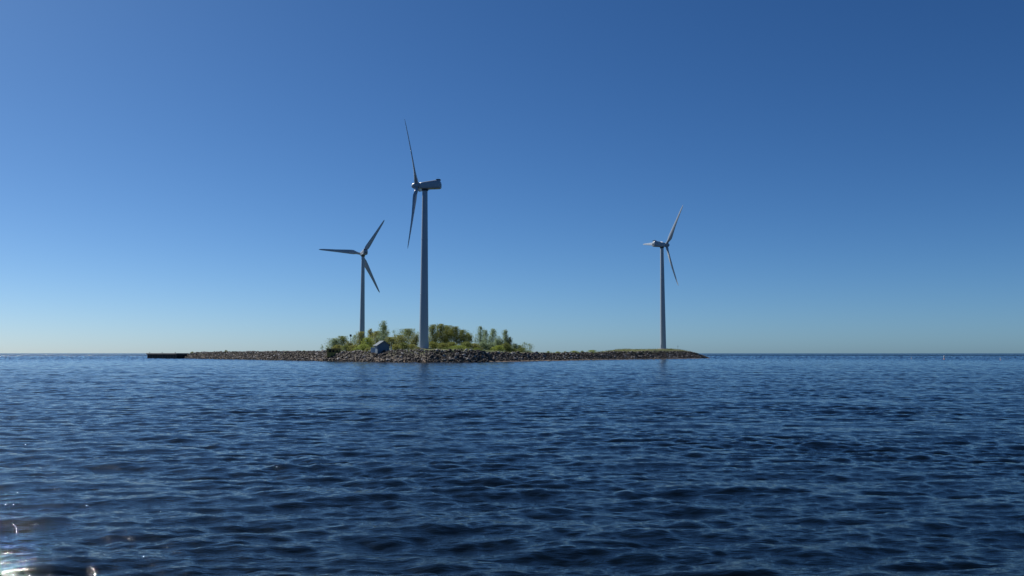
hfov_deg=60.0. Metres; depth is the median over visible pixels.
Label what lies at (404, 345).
bush
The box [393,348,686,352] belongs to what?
grass
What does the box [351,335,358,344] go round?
tree
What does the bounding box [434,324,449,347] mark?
tree
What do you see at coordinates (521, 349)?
bush
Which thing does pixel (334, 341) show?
tree
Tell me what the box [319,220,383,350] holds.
wind turbine
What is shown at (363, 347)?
bush
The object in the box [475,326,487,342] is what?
tree
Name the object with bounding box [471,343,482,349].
bush
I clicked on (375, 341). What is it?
tree
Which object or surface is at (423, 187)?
wind turbine
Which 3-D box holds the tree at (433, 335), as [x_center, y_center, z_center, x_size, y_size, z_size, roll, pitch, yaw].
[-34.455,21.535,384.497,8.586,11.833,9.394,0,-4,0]
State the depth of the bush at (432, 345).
364.27 m
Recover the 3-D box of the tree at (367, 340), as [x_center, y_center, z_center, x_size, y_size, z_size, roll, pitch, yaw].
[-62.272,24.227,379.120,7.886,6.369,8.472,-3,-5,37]
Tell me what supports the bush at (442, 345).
on the ground at (652, 350)
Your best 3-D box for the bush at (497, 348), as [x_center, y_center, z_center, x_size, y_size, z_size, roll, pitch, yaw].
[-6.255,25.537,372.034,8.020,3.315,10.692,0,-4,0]
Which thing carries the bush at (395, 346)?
on the ground at (652, 350)
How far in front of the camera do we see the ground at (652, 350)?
370.72 m
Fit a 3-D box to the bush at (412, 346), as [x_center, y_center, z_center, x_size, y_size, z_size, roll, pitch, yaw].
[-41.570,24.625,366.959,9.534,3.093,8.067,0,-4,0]
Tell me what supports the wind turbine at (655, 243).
on the ground at (652, 350)
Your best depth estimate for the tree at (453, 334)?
386.51 m
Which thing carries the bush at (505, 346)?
on the ground at (652, 350)
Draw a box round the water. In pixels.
[0,353,1023,575]
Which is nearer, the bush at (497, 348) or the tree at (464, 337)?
the bush at (497, 348)
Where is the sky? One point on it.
(847, 176)
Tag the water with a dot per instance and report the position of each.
(712, 464)
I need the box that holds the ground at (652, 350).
[184,349,701,361]
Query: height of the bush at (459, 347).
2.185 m
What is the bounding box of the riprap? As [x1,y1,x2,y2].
[182,349,707,361]
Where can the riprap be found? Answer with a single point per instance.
(277, 355)
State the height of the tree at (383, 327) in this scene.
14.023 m
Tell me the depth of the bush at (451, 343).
369.96 m
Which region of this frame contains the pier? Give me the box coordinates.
[146,352,187,358]
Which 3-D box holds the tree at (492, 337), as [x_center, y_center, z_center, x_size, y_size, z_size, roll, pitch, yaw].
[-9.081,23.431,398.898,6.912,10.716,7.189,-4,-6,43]
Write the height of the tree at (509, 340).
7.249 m
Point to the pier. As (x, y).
(175, 355)
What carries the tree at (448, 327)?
on the ground at (652, 350)
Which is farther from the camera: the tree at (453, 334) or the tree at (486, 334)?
the tree at (486, 334)
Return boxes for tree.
[322,338,340,347]
[333,336,349,345]
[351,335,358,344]
[355,331,364,347]
[360,337,373,350]
[364,328,373,350]
[365,331,383,347]
[374,320,389,341]
[384,337,398,347]
[392,335,407,344]
[393,328,418,346]
[408,332,418,349]
[428,324,440,343]
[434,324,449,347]
[441,325,454,341]
[443,326,462,344]
[457,330,470,344]
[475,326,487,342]
[478,329,489,341]
[484,328,497,342]
[492,336,501,345]
[501,330,511,349]
[507,337,514,347]
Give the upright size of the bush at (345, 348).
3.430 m
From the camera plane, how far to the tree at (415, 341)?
377.79 m
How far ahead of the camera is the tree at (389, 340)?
373.84 m
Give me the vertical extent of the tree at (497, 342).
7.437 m
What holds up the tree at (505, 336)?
on the ground at (652, 350)
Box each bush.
[340,345,350,350]
[348,345,359,350]
[352,344,370,350]
[389,344,401,349]
[398,342,410,349]
[407,344,417,349]
[429,341,439,348]
[436,343,448,348]
[445,341,456,348]
[448,345,468,349]
[460,341,474,349]
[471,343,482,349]
[476,342,491,349]
[484,343,495,349]
[489,345,503,350]
[501,343,512,351]
[516,348,527,351]
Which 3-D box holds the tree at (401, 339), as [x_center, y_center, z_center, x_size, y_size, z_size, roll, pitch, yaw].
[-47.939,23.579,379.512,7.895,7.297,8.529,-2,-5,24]
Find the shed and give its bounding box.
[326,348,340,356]
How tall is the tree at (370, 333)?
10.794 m
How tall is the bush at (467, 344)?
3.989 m
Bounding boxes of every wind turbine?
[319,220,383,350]
[405,122,441,348]
[643,205,682,348]
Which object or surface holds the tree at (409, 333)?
on the ground at (652, 350)
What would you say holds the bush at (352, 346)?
on the ground at (652, 350)
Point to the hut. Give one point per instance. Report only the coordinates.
(380, 346)
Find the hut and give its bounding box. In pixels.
[373,341,390,353]
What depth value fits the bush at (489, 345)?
376.80 m
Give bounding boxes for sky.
[0,0,1023,352]
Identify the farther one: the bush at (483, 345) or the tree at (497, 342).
the tree at (497, 342)
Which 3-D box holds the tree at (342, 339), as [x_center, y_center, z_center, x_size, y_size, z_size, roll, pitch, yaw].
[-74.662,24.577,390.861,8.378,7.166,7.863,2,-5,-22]
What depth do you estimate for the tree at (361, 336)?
398.52 m

